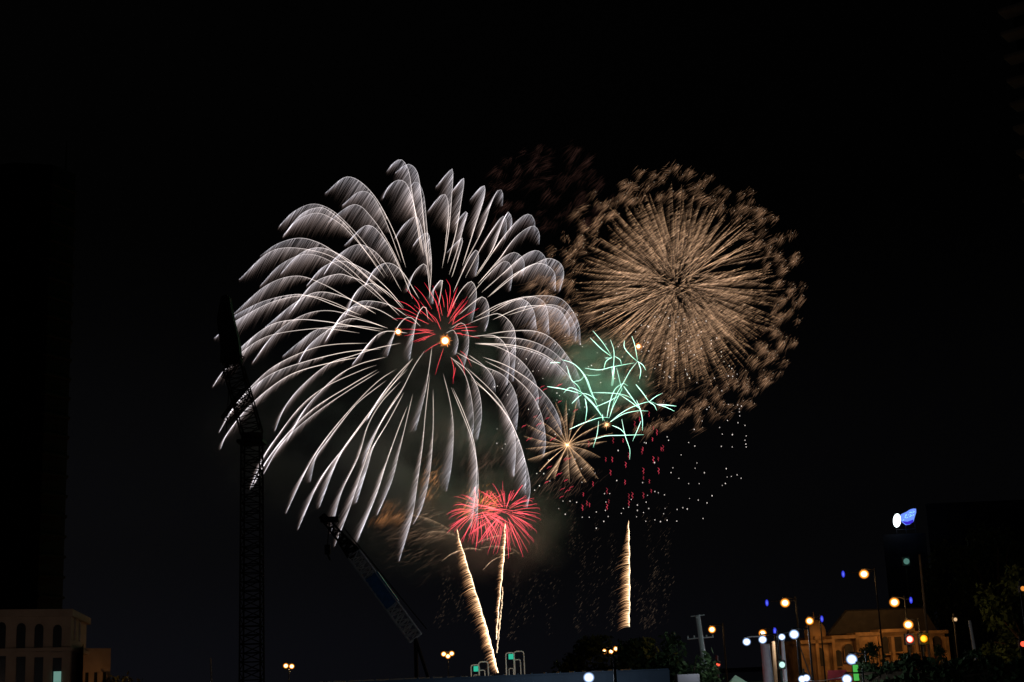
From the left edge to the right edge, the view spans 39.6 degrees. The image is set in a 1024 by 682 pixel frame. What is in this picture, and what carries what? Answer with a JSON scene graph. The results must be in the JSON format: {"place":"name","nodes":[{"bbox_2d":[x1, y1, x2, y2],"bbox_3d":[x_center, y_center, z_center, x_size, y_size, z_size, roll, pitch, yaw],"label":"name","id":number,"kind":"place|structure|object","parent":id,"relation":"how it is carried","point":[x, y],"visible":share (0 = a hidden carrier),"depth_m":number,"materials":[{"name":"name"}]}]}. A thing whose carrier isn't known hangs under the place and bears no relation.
{"place":"outdoors","nodes":[
{"label":"outdoors","id":0,"kind":"place"},
{"bbox_2d":[0,609,110,681],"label":"cream building","id":1,"kind":"structure","parent":0,"point":[42,645],"depth_m":101.95,"materials":[{"name":"beige paint"}]},
{"bbox_2d":[0,622,5,648],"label":"window","id":2,"kind":"structure","parent":1,"relation":"in","point":[2,625],"depth_m":100.15,"materials":[{"name":"black glass"}]},
{"bbox_2d":[0,656,5,681],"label":"window","id":3,"kind":"structure","parent":1,"relation":"in","point":[2,658],"depth_m":99.68,"materials":[{"name":"black glass"}]},
{"bbox_2d":[15,657,25,681],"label":"window","id":4,"kind":"structure","parent":1,"relation":"in","point":[20,666],"depth_m":100.44,"materials":[{"name":"black glass"}]},
{"bbox_2d":[16,623,25,647],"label":"window","id":5,"kind":"structure","parent":1,"relation":"in","point":[21,628],"depth_m":100.93,"materials":[{"name":"black glass"}]},
{"bbox_2d":[33,657,43,681],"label":"window","id":6,"kind":"structure","parent":1,"relation":"in","point":[39,661],"depth_m":101.20,"materials":[{"name":"black glass"}]},
{"bbox_2d":[34,624,43,651],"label":"window","id":7,"kind":"structure","parent":1,"relation":"in","point":[38,630],"depth_m":101.70,"materials":[{"name":"black glass"}]},
{"bbox_2d":[51,625,61,652],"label":"window","id":8,"kind":"structure","parent":1,"relation":"in","point":[57,630],"depth_m":102.52,"materials":[{"name":"black glass"}]},
{"bbox_2d":[52,658,61,681],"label":"window","id":9,"kind":"structure","parent":1,"relation":"in","point":[57,662],"depth_m":101.97,"materials":[{"name":"black glass"}]},
{"bbox_2d":[73,618,75,640],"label":"window","id":10,"kind":"structure","parent":1,"relation":"in","point":[74,638],"depth_m":106.17,"materials":[{"name":"black glass"}]},
{"bbox_2d":[78,621,80,642],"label":"window","id":11,"kind":"structure","parent":1,"relation":"in","point":[79,621],"depth_m":110.26,"materials":[{"name":"black glass"}]},
{"bbox_2d":[85,672,88,681],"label":"window","id":12,"kind":"structure","parent":1,"relation":"in","point":[87,673],"depth_m":115.69,"materials":[{"name":"black glass"}]},
{"bbox_2d":[94,672,96,681],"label":"window","id":13,"kind":"structure","parent":1,"relation":"in","point":[95,673],"depth_m":116.54,"materials":[{"name":"black glass"}]},
{"bbox_2d":[102,672,105,681],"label":"window","id":14,"kind":"structure","parent":1,"relation":"in","point":[104,673],"depth_m":117.44,"materials":[{"name":"black glass"}]},
{"bbox_2d":[210,658,212,681],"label":"post","id":15,"kind":"object","parent":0,"point":[211,669],"visible":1,"depth_m":126.84,"materials":[{"name":"black metal"}]},
{"bbox_2d":[395,328,400,334],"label":"burning flare","id":16,"kind":"object","parent":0,"point":[397,331],"visible":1,"depth_m":431.70,"materials":[{"name":"white"}]},
{"bbox_2d":[440,336,449,345],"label":"burning flare","id":17,"kind":"object","parent":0,"point":[444,340],"visible":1,"depth_m":430.51,"materials":[{"name":"white"}]},
{"bbox_2d":[329,668,669,681],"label":"shed","id":18,"kind":"structure","parent":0,"point":[645,675],"depth_m":59.77,"materials":[{"name":"grey metal"}]},
{"bbox_2d":[0,0,1023,681],"label":"sky","id":19,"kind":"structure","parent":0,"point":[805,218],"materials":[{"name":"black"}]},
{"bbox_2d":[686,667,762,681],"bbox_3d":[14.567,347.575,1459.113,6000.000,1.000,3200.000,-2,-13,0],"label":"ground","id":20,"kind":"structure","parent":0,"point":[746,669],"depth_m":1487.60,"materials":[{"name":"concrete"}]},
{"bbox_2d":[0,141,76,608],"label":"building","id":21,"kind":"structure","parent":20,"relation":"on","point":[37,215],"depth_m":234.73,"materials":[{"name":"black metal"}]},
{"bbox_2d":[107,671,142,681],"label":"broadleaf tree","id":22,"kind":"object","parent":20,"relation":"on","point":[117,678],"visible":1,"depth_m":116.92,"materials":[{"name":"black plant"}]},
{"bbox_2d":[217,295,266,681],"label":"tower crane","id":23,"kind":"object","parent":20,"relation":"on","point":[231,349],"visible":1,"depth_m":130.71,"materials":[{"name":"black metal"}]},
{"bbox_2d":[283,662,294,668],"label":"floodlight mast","id":24,"kind":"object","parent":20,"relation":"on","point":[290,666],"visible":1,"depth_m":263.27,"materials":[{"name":"yellow metal"}]},
{"bbox_2d":[319,513,429,678],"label":"mobile crane","id":25,"kind":"object","parent":20,"relation":"on","point":[381,590],"visible":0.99,"depth_m":86.65,"materials":[{"name":"paint"}]},
{"bbox_2d":[441,650,454,675],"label":"floodlight mast","id":26,"kind":"object","parent":20,"relation":"on","point":[446,655],"visible":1,"depth_m":263.46,"materials":[{"name":"yellow metal"}]},
{"bbox_2d":[470,661,488,676],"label":"arched frame","id":27,"kind":"object","parent":20,"relation":"on","point":[477,668],"visible":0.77,"depth_m":292.53,"materials":[{"name":"white paint"}]},
{"bbox_2d":[505,651,524,674],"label":"arched frame","id":28,"kind":"object","parent":20,"relation":"on","point":[511,656],"visible":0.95,"depth_m":292.85,"materials":[{"name":"white paint"}]},
{"bbox_2d":[551,634,620,672],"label":"broadleaf tree","id":29,"kind":"object","parent":20,"relation":"on","point":[594,645],"visible":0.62,"depth_m":135.51,"materials":[{"name":"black plant"}]},
{"bbox_2d":[583,661,616,681],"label":"street lamp","id":30,"kind":"object","parent":20,"relation":"on","point":[588,675],"visible":1,"depth_m":48.61,"materials":[{"name":"black metal"}]},
{"bbox_2d":[602,645,616,662],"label":"floodlight mast","id":31,"kind":"object","parent":20,"relation":"on","point":[614,648],"visible":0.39,"depth_m":175.57,"materials":[{"name":"yellow metal"}]},
{"bbox_2d":[612,637,682,669],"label":"broadleaf tree","id":32,"kind":"object","parent":20,"relation":"on","point":[630,652],"visible":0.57,"depth_m":116.04,"materials":[{"name":"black plant"}]},
{"bbox_2d":[641,632,725,681],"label":"broadleaf tree","id":33,"kind":"object","parent":20,"relation":"on","point":[660,660],"visible":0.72,"depth_m":75.58,"materials":[{"name":"green plant"}]},
{"bbox_2d":[674,674,699,681],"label":"kiosk","id":34,"kind":"object","parent":20,"relation":"on","point":[687,678],"visible":1,"depth_m":73.10,"materials":[{"name":"grey paint"}]},
{"bbox_2d":[687,614,713,672],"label":"utility pole","id":35,"kind":"object","parent":20,"relation":"on","point":[700,634],"visible":0.69,"depth_m":80.16,"materials":[{"name":"white paint"}]},
{"bbox_2d":[708,623,727,681],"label":"street lamp","id":36,"kind":"object","parent":20,"relation":"on","point":[711,628],"visible":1,"depth_m":113.32,"materials":[{"name":"black metal"}]},
{"bbox_2d":[715,655,720,681],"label":"signal light","id":37,"kind":"object","parent":20,"relation":"on","point":[716,656],"visible":0.41,"depth_m":82.14,"materials":[{"name":"red metal"}]},
{"bbox_2d":[729,675,745,681],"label":"market tent","id":38,"kind":"object","parent":20,"relation":"on","point":[735,678],"visible":1,"depth_m":75.51,"materials":[{"name":"green fabric"}]},
{"bbox_2d":[742,633,760,645],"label":"street lamp","id":39,"kind":"object","parent":20,"relation":"on","point":[746,641],"visible":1,"depth_m":87.80,"materials":[{"name":"white metal"}]},
{"bbox_2d":[759,626,778,681],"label":"street lamp","id":40,"kind":"object","parent":20,"relation":"on","point":[762,631],"visible":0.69,"depth_m":107.41,"materials":[{"name":"black metal"}]},
{"bbox_2d":[758,631,780,681],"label":"street lamp","id":41,"kind":"object","parent":20,"relation":"on","point":[762,639],"visible":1,"depth_m":85.87,"materials":[{"name":"black metal"}]},
{"bbox_2d":[777,655,785,681],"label":"lamp","id":42,"kind":"object","parent":20,"relation":"on","point":[781,664],"visible":1,"depth_m":78.04,"materials":[{"name":"white metal"}]},
{"bbox_2d":[765,596,802,672],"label":"street lamp","id":43,"kind":"object","parent":20,"relation":"on","point":[784,602],"visible":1,"depth_m":119.61,"materials":[{"name":"black metal"}]},
{"bbox_2d":[778,628,800,675],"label":"street lamp","id":44,"kind":"object","parent":20,"relation":"on","point":[781,637],"visible":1,"depth_m":85.84,"materials":[{"name":"black metal"}]},
{"bbox_2d":[789,625,813,681],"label":"street lamp","id":45,"kind":"object","parent":20,"relation":"on","point":[793,633],"visible":1,"depth_m":85.83,"materials":[{"name":"black metal"}]},
{"bbox_2d":[798,669,810,681],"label":"street lamp","id":46,"kind":"object","parent":20,"relation":"on","point":[804,676],"visible":1,"depth_m":77.56,"materials":[{"name":"white metal"}]},
{"bbox_2d":[798,642,812,681],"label":"pole","id":47,"kind":"object","parent":20,"relation":"on","point":[805,662],"visible":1,"depth_m":81.75,"materials":[{"name":"black metal"}]},
{"bbox_2d":[805,615,826,681],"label":"street lamp","id":48,"kind":"object","parent":20,"relation":"on","point":[809,619],"visible":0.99,"depth_m":120.23,"materials":[{"name":"black metal"}]},
{"bbox_2d":[827,670,846,681],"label":"awning","id":49,"kind":"object","parent":20,"relation":"on","point":[832,674],"visible":0.62,"depth_m":86.35,"materials":[{"name":"red fabric"}]},
{"bbox_2d":[842,669,864,681],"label":"street lamp","id":50,"kind":"object","parent":20,"relation":"on","point":[846,677],"visible":1,"depth_m":77.60,"materials":[{"name":"white metal"}]},
{"bbox_2d":[852,664,859,681],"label":"lit board","id":51,"kind":"object","parent":20,"relation":"on","point":[856,678],"visible":0.69,"depth_m":87.41,"materials":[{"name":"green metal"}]},
{"bbox_2d":[846,651,866,664],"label":"street lamp","id":52,"kind":"object","parent":20,"relation":"on","point":[851,658],"visible":0.93,"depth_m":89.42,"materials":[{"name":"white metal"}]},
{"bbox_2d":[841,567,883,656],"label":"street lamp","id":53,"kind":"object","parent":20,"relation":"on","point":[863,573],"visible":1,"depth_m":116.11,"materials":[{"name":"black metal"}]},
{"bbox_2d":[857,642,887,669],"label":"broadleaf tree","id":54,"kind":"object","parent":20,"relation":"on","point":[870,650],"visible":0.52,"depth_m":109.15,"materials":[{"name":"green plant"}]},
{"bbox_2d":[889,596,912,648],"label":"street lamp","id":55,"kind":"object","parent":20,"relation":"on","point":[894,601],"visible":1,"depth_m":119.63,"materials":[{"name":"black metal"}]},
{"bbox_2d":[902,557,910,607],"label":"lamp","id":56,"kind":"object","parent":20,"relation":"on","point":[905,561],"visible":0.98,"depth_m":168.07,"materials":[{"name":"black metal"}]},
{"bbox_2d":[903,632,914,656],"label":"signal light","id":57,"kind":"object","parent":20,"relation":"on","point":[909,639],"visible":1,"depth_m":97.75,"materials":[{"name":"red metal"}]},
{"bbox_2d":[903,618,922,658],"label":"street lamp","id":58,"kind":"object","parent":20,"relation":"on","point":[908,624],"visible":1,"depth_m":119.12,"materials":[{"name":"black metal"}]},
{"bbox_2d":[917,631,928,657],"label":"signal light","id":59,"kind":"object","parent":20,"relation":"on","point":[923,638],"visible":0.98,"depth_m":97.74,"materials":[{"name":"yellow metal"}]},
{"bbox_2d":[918,554,930,658],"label":"utility pole","id":60,"kind":"object","parent":20,"relation":"on","point":[925,613],"visible":0.59,"depth_m":105.97,"materials":[{"name":"paint"}]},
{"bbox_2d":[855,648,1023,681],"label":"hedge","id":61,"kind":"object","parent":20,"relation":"on","point":[991,668],"visible":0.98,"depth_m":81.03,"materials":[{"name":"green plant"}]},
{"bbox_2d":[933,644,947,665],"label":"broadleaf tree","id":62,"kind":"object","parent":20,"relation":"on","point":[938,650],"visible":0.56,"depth_m":114.89,"materials":[{"name":"green plant"}]},
{"bbox_2d":[952,613,958,657],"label":"lamp","id":63,"kind":"object","parent":20,"relation":"on","point":[954,619],"visible":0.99,"depth_m":117.59,"materials":[{"name":"black metal"}]},
{"bbox_2d":[968,620,977,659],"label":"post","id":64,"kind":"object","parent":20,"relation":"on","point":[972,635],"visible":0.52,"depth_m":107.33,"materials":[{"name":"white paint"}]},
{"bbox_2d":[942,522,1023,658],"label":"broadleaf tree","id":65,"kind":"object","parent":20,"relation":"on","point":[982,546],"visible":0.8,"depth_m":182.06,"materials":[{"name":"green plant"}]},
{"bbox_2d":[973,564,1023,663],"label":"broadleaf tree","id":66,"kind":"object","parent":20,"relation":"on","point":[1006,649],"visible":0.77,"depth_m":127.46,"materials":[{"name":"green plant"}]},
{"bbox_2d":[1017,636,1023,663],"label":"signal light","id":67,"kind":"object","parent":20,"relation":"on","point":[1020,643],"visible":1,"depth_m":87.93,"materials":[{"name":"red metal"}]},
{"bbox_2d":[1018,580,1023,623],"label":"lamp","id":68,"kind":"object","parent":20,"relation":"on","point":[1020,588],"visible":1,"depth_m":82.80,"materials":[{"name":"black metal"}]},
{"bbox_2d":[712,671,762,681],"bbox_3d":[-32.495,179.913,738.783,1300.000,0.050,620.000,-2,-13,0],"label":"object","id":69,"kind":"structure","parent":0,"point":[751,676],"depth_m":653.57,"materials":[{"name":"black"}]},
{"bbox_2d":[760,644,773,681],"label":"pillar","id":70,"kind":"structure","parent":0,"point":[767,671],"depth_m":83.52,"materials":[{"name":"grey paint"}]},
{"bbox_2d":[772,641,777,681],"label":"pillar","id":71,"kind":"structure","parent":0,"point":[774,662],"depth_m":87.57,"materials":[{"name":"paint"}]},
{"bbox_2d":[781,641,787,681],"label":"pillar","id":72,"kind":"structure","parent":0,"point":[785,679],"depth_m":82.73,"materials":[{"name":"white paint"}]},
{"bbox_2d":[764,607,950,681],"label":"ochre building","id":73,"kind":"structure","parent":0,"point":[853,630],"depth_m":126.94,"materials":[{"name":"paint"}]},
{"bbox_2d":[815,648,826,667],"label":"window","id":74,"kind":"structure","parent":73,"relation":"in","point":[820,649],"depth_m":125.03,"materials":[{"name":"glass"}]},
{"bbox_2d":[836,650,843,667],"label":"window","id":75,"kind":"structure","parent":73,"relation":"in","point":[839,658],"depth_m":125.34,"materials":[{"name":"glass"}]},
{"bbox_2d":[844,644,853,662],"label":"window","id":76,"kind":"structure","parent":73,"relation":"in","point":[848,648],"depth_m":125.71,"materials":[{"name":"glass"}]},
{"bbox_2d":[882,637,890,654],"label":"window","id":77,"kind":"structure","parent":73,"relation":"in","point":[885,640],"depth_m":126.44,"materials":[{"name":"glass"}]},
{"bbox_2d":[889,637,902,652],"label":"window","id":78,"kind":"structure","parent":73,"relation":"in","point":[898,640],"depth_m":126.69,"materials":[{"name":"glass"}]},
{"bbox_2d":[918,645,927,652],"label":"window","id":79,"kind":"structure","parent":73,"relation":"in","point":[918,645],"depth_m":127.06,"materials":[{"name":"glass"}]},
{"bbox_2d":[933,636,940,648],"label":"window","id":80,"kind":"structure","parent":73,"relation":"in","point":[936,640],"depth_m":127.47,"materials":[{"name":"glass"}]},
{"bbox_2d":[883,500,1023,665],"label":"office block","id":81,"kind":"structure","parent":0,"point":[951,521],"depth_m":211.29,"materials":[{"name":"black concrete"}]},
{"bbox_2d":[888,544,896,555],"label":"window","id":82,"kind":"structure","parent":81,"relation":"in","point":[892,548],"depth_m":207.96,"materials":[{"name":"black glass"}]},
{"bbox_2d":[890,566,899,576],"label":"window","id":83,"kind":"structure","parent":81,"relation":"in","point":[894,569],"depth_m":207.25,"materials":[{"name":"black glass"}]},
{"bbox_2d":[892,587,900,598],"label":"window","id":84,"kind":"structure","parent":81,"relation":"in","point":[896,590],"depth_m":206.60,"materials":[{"name":"black glass"}]},
{"bbox_2d":[893,509,915,532],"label":"lit sign","id":85,"kind":"object","parent":81,"relation":"on","point":[907,517],"visible":1,"depth_m":207.23,"materials":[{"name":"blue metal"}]},
{"bbox_2d":[902,544,910,554],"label":"window","id":86,"kind":"structure","parent":81,"relation":"in","point":[905,547],"depth_m":207.96,"materials":[{"name":"black glass"}]},
{"bbox_2d":[904,565,912,576],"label":"window","id":87,"kind":"structure","parent":81,"relation":"in","point":[909,568],"depth_m":207.25,"materials":[{"name":"black glass"}]},
{"bbox_2d":[906,587,915,597],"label":"window","id":88,"kind":"structure","parent":81,"relation":"in","point":[911,589],"depth_m":206.55,"materials":[{"name":"black glass"}]},
{"bbox_2d":[915,543,923,554],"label":"window","id":89,"kind":"structure","parent":81,"relation":"in","point":[919,546],"depth_m":207.96,"materials":[{"name":"black glass"}]},
{"bbox_2d":[917,565,925,575],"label":"window","id":90,"kind":"structure","parent":81,"relation":"in","point":[917,565],"depth_m":207.30,"materials":[{"name":"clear glass"}]},
{"bbox_2d":[998,0,1023,202],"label":"balconied tower","id":91,"kind":"structure","parent":0,"point":[1014,10],"depth_m":161.42,"materials":[{"name":"grey concrete"}]}
]}

